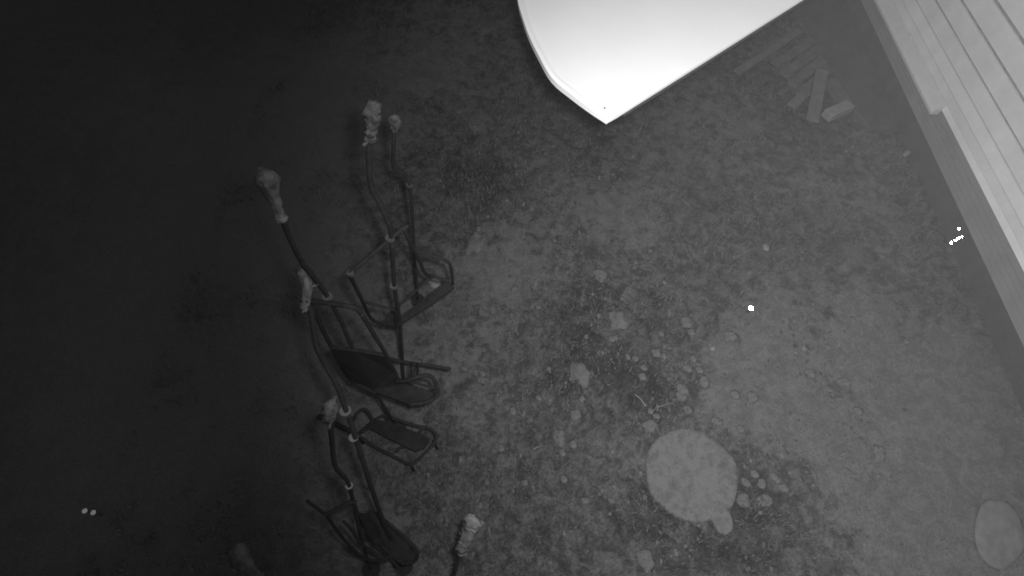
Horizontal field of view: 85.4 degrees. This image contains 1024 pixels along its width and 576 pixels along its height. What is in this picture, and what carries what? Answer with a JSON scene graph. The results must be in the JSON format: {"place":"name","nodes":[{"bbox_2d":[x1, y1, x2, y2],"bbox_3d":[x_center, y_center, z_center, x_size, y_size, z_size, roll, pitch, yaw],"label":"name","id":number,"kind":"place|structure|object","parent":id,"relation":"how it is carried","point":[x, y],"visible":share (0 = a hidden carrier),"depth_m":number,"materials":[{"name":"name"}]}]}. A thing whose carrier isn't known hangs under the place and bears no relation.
{"place":"outdoors","nodes":[
{"label":"outdoors","id":0,"kind":"place"},
{"bbox_2d":[0,0,1023,575],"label":"ground","id":1,"kind":"structure","parent":0,"point":[128,140],"depth_m":4.54,"materials":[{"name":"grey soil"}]},
{"bbox_2d":[82,508,103,515],"bbox_3d":[-2.714,1.468,3.614,0.088,0.158,0.033,9,60,3],"label":"reflector post","id":2,"kind":"object","parent":1,"relation":"on","point":[92,512],"visible":1,"depth_m":3.56,"materials":[{"name":"black plastic"}]},
{"bbox_2d":[228,539,264,575],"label":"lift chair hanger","id":3,"kind":"object","parent":1,"relation":"on","point":[240,557],"visible":1,"depth_m":2.43,"materials":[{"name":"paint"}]},
{"bbox_2d":[306,396,391,575],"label":"lift chair","id":4,"kind":"object","parent":1,"relation":"on","point":[327,414],"visible":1,"depth_m":2.76,"materials":[{"name":"paint"}]},
{"bbox_2d":[254,165,450,427],"bbox_3d":[-0.644,0.272,2.884,0.529,2.740,0.380,9,60,3],"label":"lift chair","id":5,"kind":"object","parent":1,"relation":"on","point":[376,372],"visible":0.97,"depth_m":2.84,"materials":[{"name":"paint"}]},
{"bbox_2d":[296,267,418,575],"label":"lift chair","id":6,"kind":"object","parent":1,"relation":"on","point":[394,538],"visible":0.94,"depth_m":2.66,"materials":[{"name":"paint"}]},
{"bbox_2d":[317,407,437,471],"bbox_3d":[-0.908,1.006,3.793,0.796,0.392,0.266,15,60,6],"label":"chairlift carrier","id":7,"kind":"object","parent":1,"relation":"on","point":[410,439],"visible":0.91,"depth_m":3.74,"materials":[{"name":"paint"}]},
{"bbox_2d":[347,100,454,385],"bbox_3d":[-0.592,-0.038,3.100,0.622,2.680,0.267,-37,68,-21],"label":"lift chair","id":8,"kind":"object","parent":1,"relation":"on","point":[371,112],"visible":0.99,"depth_m":2.86,"materials":[{"name":"paint"}]},
{"bbox_2d":[386,114,423,305],"bbox_3d":[-0.693,-0.393,3.685,0.198,2.019,0.108,3,60,-1],"label":"lift chair hanger","id":9,"kind":"object","parent":1,"relation":"on","point":[394,123],"visible":0.97,"depth_m":3.26,"materials":[{"name":"paint"}]},
{"bbox_2d":[428,278,440,288],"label":"stone","id":10,"kind":"object","parent":1,"relation":"on","point":[434,283],"visible":0.84,"depth_m":4.62,"materials":[{"name":"grey stone"}]},
{"bbox_2d":[452,513,484,575],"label":"lift chair hanger","id":11,"kind":"object","parent":1,"relation":"on","point":[472,525],"visible":1,"depth_m":2.62,"materials":[{"name":"paint"}]},
{"bbox_2d":[465,230,486,254],"bbox_3d":[-0.309,-0.391,4.871,0.153,0.089,0.350,16,61,7],"label":"rock","id":12,"kind":"object","parent":1,"relation":"on","point":[476,241],"visible":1,"depth_m":4.83,"materials":[{"name":"stone"}]},
{"bbox_2d":[478,370,485,376],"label":"stone","id":13,"kind":"object","parent":1,"relation":"on","point":[482,373],"visible":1,"depth_m":4.24,"materials":[{"name":"grey stone"}]},
{"bbox_2d":[498,444,504,451],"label":"stone","id":14,"kind":"object","parent":1,"relation":"on","point":[500,448],"visible":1,"depth_m":3.96,"materials":[{"name":"grey stone"}]},
{"bbox_2d":[509,406,517,415],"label":"stone","id":15,"kind":"object","parent":1,"relation":"on","point":[513,411],"visible":1,"depth_m":4.10,"materials":[{"name":"grey stone"}]},
{"bbox_2d":[511,284,517,291],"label":"stone","id":16,"kind":"object","parent":1,"relation":"on","point":[515,287],"visible":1,"depth_m":4.63,"materials":[{"name":"grey stone"}]},
{"bbox_2d":[521,479,528,486],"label":"stone","id":17,"kind":"object","parent":1,"relation":"on","point":[525,481],"visible":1,"depth_m":3.85,"materials":[{"name":"grey stone"}]},
{"bbox_2d":[535,394,541,400],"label":"stone","id":18,"kind":"object","parent":1,"relation":"on","point":[540,398],"visible":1,"depth_m":4.16,"materials":[{"name":"grey stone"}]},
{"bbox_2d":[553,430,564,447],"bbox_3d":[0.341,1.088,4.016,0.096,0.030,0.138,3,60,-1],"label":"stone","id":19,"kind":"object","parent":1,"relation":"on","point":[560,435],"visible":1,"depth_m":4.01,"materials":[{"name":"grey stone"}]},
{"bbox_2d":[559,448,566,456],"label":"stone","id":20,"kind":"object","parent":1,"relation":"on","point":[563,453],"visible":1,"depth_m":3.96,"materials":[{"name":"grey stone"}]},
{"bbox_2d":[560,474,567,483],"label":"stone","id":21,"kind":"object","parent":1,"relation":"on","point":[564,478],"visible":1,"depth_m":3.87,"materials":[{"name":"grey stone"}]},
{"bbox_2d":[569,440,577,448],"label":"stone","id":22,"kind":"object","parent":1,"relation":"on","point":[573,444],"visible":1,"depth_m":3.99,"materials":[{"name":"grey stone"}]},
{"bbox_2d":[570,409,581,421],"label":"stone","id":23,"kind":"object","parent":1,"relation":"on","point":[575,416],"visible":1,"depth_m":4.10,"materials":[{"name":"grey stone"}]},
{"bbox_2d":[570,361,590,387],"bbox_3d":[0.526,0.666,4.273,0.165,0.050,0.229,3,60,-1],"label":"stone","id":24,"kind":"object","parent":1,"relation":"on","point":[579,371],"visible":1,"depth_m":4.26,"materials":[{"name":"grey stone"}]},
{"bbox_2d":[581,497,589,503],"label":"stone","id":25,"kind":"object","parent":1,"relation":"on","point":[584,499],"visible":1,"depth_m":3.80,"materials":[{"name":"grey stone"}]},
{"bbox_2d":[593,269,607,282],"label":"stone","id":26,"kind":"object","parent":1,"relation":"on","point":[599,272],"visible":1,"depth_m":4.72,"materials":[{"name":"grey stone"}]},
{"bbox_2d":[607,497,615,503],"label":"stone","id":27,"kind":"object","parent":1,"relation":"on","point":[611,500],"visible":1,"depth_m":3.80,"materials":[{"name":"grey stone"}]},
{"bbox_2d":[608,335,614,341],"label":"stone","id":28,"kind":"object","parent":1,"relation":"on","point":[610,339],"visible":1,"depth_m":4.42,"materials":[{"name":"grey stone"}]},
{"bbox_2d":[608,310,628,329],"bbox_3d":[0.876,0.259,4.520,0.178,0.044,0.187,3,60,-1],"label":"stone","id":29,"kind":"object","parent":1,"relation":"on","point":[618,319],"visible":1,"depth_m":4.50,"materials":[{"name":"grey stone"}]},
{"bbox_2d":[625,353,630,359],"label":"stone","id":30,"kind":"object","parent":1,"relation":"on","point":[627,355],"visible":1,"depth_m":4.35,"materials":[{"name":"grey stone"}]},
{"bbox_2d":[632,355,638,361],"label":"stone","id":31,"kind":"object","parent":1,"relation":"on","point":[636,357],"visible":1,"depth_m":4.34,"materials":[{"name":"grey stone"}]},
{"bbox_2d":[638,372,646,380],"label":"stone","id":32,"kind":"object","parent":1,"relation":"on","point":[642,376],"visible":1,"depth_m":4.27,"materials":[{"name":"grey stone"}]},
{"bbox_2d":[640,364,647,370],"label":"stone","id":33,"kind":"object","parent":1,"relation":"on","point":[644,367],"visible":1,"depth_m":4.31,"materials":[{"name":"grey stone"}]},
{"bbox_2d":[636,548,655,574],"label":"stone","id":34,"kind":"object","parent":1,"relation":"on","point":[648,565],"visible":1,"depth_m":3.62,"materials":[{"name":"grey stone"}]},
{"bbox_2d":[641,419,657,432],"bbox_3d":[1.015,1.017,4.083,0.116,0.024,0.093,-21,63,-13],"label":"stone","id":35,"kind":"object","parent":1,"relation":"on","point":[650,425],"visible":1,"depth_m":4.07,"materials":[{"name":"grey stone"}]},
{"bbox_2d":[647,408,653,413],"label":"stone","id":36,"kind":"object","parent":1,"relation":"on","point":[650,410],"visible":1,"depth_m":4.13,"materials":[{"name":"grey stone"}]},
{"bbox_2d":[651,348,661,357],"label":"stone","id":37,"kind":"object","parent":1,"relation":"on","point":[656,353],"visible":1,"depth_m":4.37,"materials":[{"name":"grey stone"}]},
{"bbox_2d":[652,413,660,418],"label":"stone","id":38,"kind":"object","parent":1,"relation":"on","point":[656,415],"visible":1,"depth_m":4.12,"materials":[{"name":"grey stone"}]},
{"bbox_2d":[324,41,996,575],"bbox_3d":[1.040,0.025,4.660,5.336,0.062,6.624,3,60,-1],"label":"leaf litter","id":39,"kind":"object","parent":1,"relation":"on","point":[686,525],"visible":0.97,"depth_m":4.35,"materials":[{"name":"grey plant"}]},
{"bbox_2d":[658,330,664,336],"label":"stone","id":40,"kind":"object","parent":1,"relation":"on","point":[660,333],"visible":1,"depth_m":4.46,"materials":[{"name":"grey stone"}]},
{"bbox_2d":[660,352,667,358],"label":"stone","id":41,"kind":"object","parent":1,"relation":"on","point":[664,355],"visible":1,"depth_m":4.36,"materials":[{"name":"grey stone"}]},
{"bbox_2d":[675,383,688,393],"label":"stone","id":42,"kind":"object","parent":1,"relation":"on","point":[682,388],"visible":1,"depth_m":4.23,"materials":[{"name":"grey stone"}]},
{"bbox_2d":[676,391,687,400],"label":"stone","id":43,"kind":"object","parent":1,"relation":"on","point":[678,394],"visible":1,"depth_m":4.20,"materials":[{"name":"grey stone"}]},
{"bbox_2d":[680,316,692,327],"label":"stone","id":44,"kind":"object","parent":1,"relation":"on","point":[686,322],"visible":1,"depth_m":4.52,"materials":[{"name":"grey stone"}]},
{"bbox_2d":[682,363,691,372],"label":"stone","id":45,"kind":"object","parent":1,"relation":"on","point":[686,367],"visible":1,"depth_m":4.32,"materials":[{"name":"grey stone"}]},
{"bbox_2d":[683,405,693,413],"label":"stone","id":46,"kind":"object","parent":1,"relation":"on","point":[688,407],"visible":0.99,"depth_m":4.15,"materials":[{"name":"grey stone"}]},
{"bbox_2d":[687,328,694,335],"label":"stone","id":47,"kind":"object","parent":1,"relation":"on","point":[690,332],"visible":1,"depth_m":4.48,"materials":[{"name":"grey stone"}]},
{"bbox_2d":[644,428,738,523],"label":"round slab","id":48,"kind":"structure","parent":1,"relation":"on","point":[674,479],"depth_m":3.88,"materials":[{"name":"grey stone"}]},
{"bbox_2d":[689,355,696,362],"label":"stone","id":49,"kind":"object","parent":1,"relation":"on","point":[693,357],"visible":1,"depth_m":4.36,"materials":[{"name":"grey stone"}]},
{"bbox_2d":[695,366,704,373],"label":"stone","id":50,"kind":"object","parent":1,"relation":"on","point":[700,370],"visible":1,"depth_m":4.31,"materials":[{"name":"grey stone"}]},
{"bbox_2d":[698,374,709,389],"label":"stone","id":51,"kind":"object","parent":1,"relation":"on","point":[703,382],"visible":1,"depth_m":4.26,"materials":[{"name":"grey stone"}]},
{"bbox_2d":[710,417,722,426],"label":"stone","id":52,"kind":"object","parent":1,"relation":"on","point":[718,421],"visible":1,"depth_m":4.11,"materials":[{"name":"grey stone"}]},
{"bbox_2d":[711,511,732,534],"bbox_3d":[1.425,1.583,3.761,0.140,0.045,0.170,3,60,-1],"label":"rock","id":53,"kind":"object","parent":1,"relation":"on","point":[722,523],"visible":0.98,"depth_m":3.74,"materials":[{"name":"grey stone"}]},
{"bbox_2d":[722,330,737,342],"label":"stone","id":54,"kind":"object","parent":1,"relation":"on","point":[731,336],"visible":1,"depth_m":4.47,"materials":[{"name":"grey stone"}]},
{"bbox_2d":[730,390,739,399],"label":"stone","id":55,"kind":"object","parent":1,"relation":"on","point":[734,394],"visible":1,"depth_m":4.22,"materials":[{"name":"grey stone"}]},
{"bbox_2d":[737,425,744,433],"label":"stone","id":56,"kind":"object","parent":1,"relation":"on","point":[741,429],"visible":1,"depth_m":4.09,"materials":[{"name":"grey stone"}]},
{"bbox_2d":[736,492,749,507],"bbox_3d":[1.603,1.471,3.845,0.105,0.044,0.119,3,60,-1],"label":"stone","id":57,"kind":"object","parent":1,"relation":"on","point":[740,500],"visible":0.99,"depth_m":3.83,"materials":[{"name":"grey stone"}]},
{"bbox_2d":[741,477,751,487],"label":"stone","id":58,"kind":"object","parent":1,"relation":"on","point":[745,482],"visible":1,"depth_m":3.89,"materials":[{"name":"grey stone"}]},
{"bbox_2d":[747,391,758,402],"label":"stone","id":59,"kind":"object","parent":1,"relation":"on","point":[752,397],"visible":1,"depth_m":4.21,"materials":[{"name":"grey stone"}]},
{"bbox_2d":[750,469,759,477],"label":"stone","id":60,"kind":"object","parent":1,"relation":"on","point":[755,474],"visible":1,"depth_m":3.93,"materials":[{"name":"grey stone"}]},
{"bbox_2d":[757,482,765,488],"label":"stone","id":61,"kind":"object","parent":1,"relation":"on","point":[762,486],"visible":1,"depth_m":3.89,"materials":[{"name":"grey stone"}]},
{"bbox_2d":[758,479,765,485],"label":"stone","id":62,"kind":"object","parent":1,"relation":"on","point":[761,481],"visible":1,"depth_m":3.90,"materials":[{"name":"grey stone"}]},
{"bbox_2d":[757,494,772,506],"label":"stone","id":63,"kind":"object","parent":1,"relation":"on","point":[767,498],"visible":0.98,"depth_m":3.84,"materials":[{"name":"grey stone"}]},
{"bbox_2d":[762,243,768,250],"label":"pebble","id":64,"kind":"object","parent":1,"relation":"on","point":[765,248],"visible":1,"depth_m":4.92,"materials":[{"name":"stone"}]},
{"bbox_2d":[734,28,802,74],"bbox_3d":[2.909,-2.677,6.266,1.180,0.030,0.090,-36,67,-20],"label":"plank","id":65,"kind":"object","parent":1,"relation":"on","point":[766,52],"visible":1,"depth_m":6.24,"materials":[{"name":"grey wood"}]},
{"bbox_2d":[748,32,788,57],"bbox_3d":[2.935,-2.778,6.331,0.678,0.030,0.050,-32,66,-19],"label":"lath","id":66,"kind":"object","parent":1,"relation":"on","point":[759,49],"visible":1,"depth_m":6.29,"materials":[{"name":"grey wood"}]},
{"bbox_2d":[768,472,778,481],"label":"stone","id":67,"kind":"object","parent":1,"relation":"on","point":[773,476],"visible":1,"depth_m":3.92,"materials":[{"name":"grey stone"}]},
{"bbox_2d":[778,484,788,491],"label":"stone","id":68,"kind":"object","parent":1,"relation":"on","point":[781,487],"visible":1,"depth_m":3.88,"materials":[{"name":"grey stone"}]},
{"bbox_2d":[771,38,832,97],"bbox_3d":[3.219,-2.397,6.090,0.900,0.098,0.573,-34,67,-20],"label":"pallet","id":69,"kind":"object","parent":1,"relation":"on","point":[795,81],"visible":0.94,"depth_m":6.06,"materials":[{"name":"grey wood"}]},
{"bbox_2d":[787,92,810,108],"bbox_3d":[3.115,-2.069,5.863,0.618,0.030,0.100,-40,69,-22],"label":"plank","id":70,"kind":"object","parent":69,"relation":"on","point":[796,101],"visible":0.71,"depth_m":5.77,"materials":[{"name":"grey wood"}]},
{"bbox_2d":[806,68,827,122],"bbox_3d":[3.190,-2.021,5.798,0.125,0.030,0.834,21,61,10],"label":"plank","id":71,"kind":"object","parent":69,"relation":"on","point":[816,97],"visible":1,"depth_m":5.77,"materials":[{"name":"grey wood"}]},
{"bbox_2d":[804,369,816,378],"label":"stone","id":72,"kind":"object","parent":1,"relation":"on","point":[810,373],"visible":1,"depth_m":4.33,"materials":[{"name":"grey stone"}]},
{"bbox_2d":[821,100,854,121],"bbox_3d":[3.391,-1.843,5.771,0.321,0.090,0.115,-24,64,-15],"label":"concrete block","id":73,"kind":"object","parent":1,"relation":"on","point":[838,110],"depth_m":5.73,"materials":[{"name":"grey concrete"}]},
{"bbox_2d":[825,78,851,104],"bbox_3d":[3.477,-2.104,5.949,0.170,0.035,0.378,-7,60,-6],"label":"board","id":74,"kind":"object","parent":1,"relation":"on","point":[835,90],"visible":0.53,"depth_m":5.93,"materials":[{"name":"grey wood"}]},
{"bbox_2d":[836,377,851,387],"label":"stone","id":75,"kind":"object","parent":1,"relation":"on","point":[844,381],"visible":1,"depth_m":4.30,"materials":[{"name":"grey stone"}]},
{"bbox_2d":[853,407,862,415],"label":"stone","id":76,"kind":"object","parent":1,"relation":"on","point":[858,411],"visible":1,"depth_m":4.19,"materials":[{"name":"grey stone"}]},
{"bbox_2d":[873,444,886,462],"bbox_3d":[2.678,1.205,4.038,0.107,0.030,0.137,3,60,-1],"label":"stone","id":77,"kind":"object","parent":1,"relation":"on","point":[880,455],"visible":1,"depth_m":4.03,"materials":[{"name":"grey stone"}]},
{"bbox_2d":[879,253,885,258],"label":"stone","id":78,"kind":"object","parent":1,"relation":"on","point":[881,255],"visible":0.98,"depth_m":4.92,"materials":[{"name":"grey stone"}]},
{"bbox_2d":[902,150,910,156],"bbox_3d":[3.935,-1.343,5.532,0.070,0.057,0.045,-28,65,-17],"label":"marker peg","id":79,"kind":"object","parent":1,"relation":"on","point":[906,153],"visible":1,"depth_m":5.52,"materials":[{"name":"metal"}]},
{"bbox_2d":[844,0,1023,412],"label":"house wall","id":80,"kind":"structure","parent":1,"relation":"on","point":[965,146],"depth_m":4.78,"materials":[{"name":"paint"}]},
{"bbox_2d":[517,0,806,123],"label":"entrance canopy","id":81,"kind":"object","parent":80,"relation":"attached to","point":[606,61],"visible":1,"depth_m":2.97,"materials":[{"name":"white paint"}]},
{"bbox_2d":[874,0,945,114],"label":"wall ledge","id":82,"kind":"object","parent":80,"relation":"attached to","point":[929,93],"depth_m":5.49,"materials":[{"name":"paint"}]},
{"bbox_2d":[950,226,966,243],"bbox_3d":[3.937,-0.460,4.916,0.077,0.103,0.160,3,60,-1],"label":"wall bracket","id":83,"kind":"object","parent":80,"relation":"attached to","point":[961,238],"depth_m":4.89,"materials":[{"name":"metal"}]},
{"bbox_2d":[974,499,1023,570],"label":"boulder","id":84,"kind":"object","parent":1,"relation":"on","point":[999,535],"visible":1,"depth_m":3.77,"materials":[{"name":"grey stone"}]},
{"bbox_2d":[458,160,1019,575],"bbox_3d":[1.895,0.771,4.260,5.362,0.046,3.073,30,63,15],"label":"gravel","id":85,"kind":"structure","parent":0,"point":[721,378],"depth_m":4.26,"materials":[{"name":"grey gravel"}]}
]}

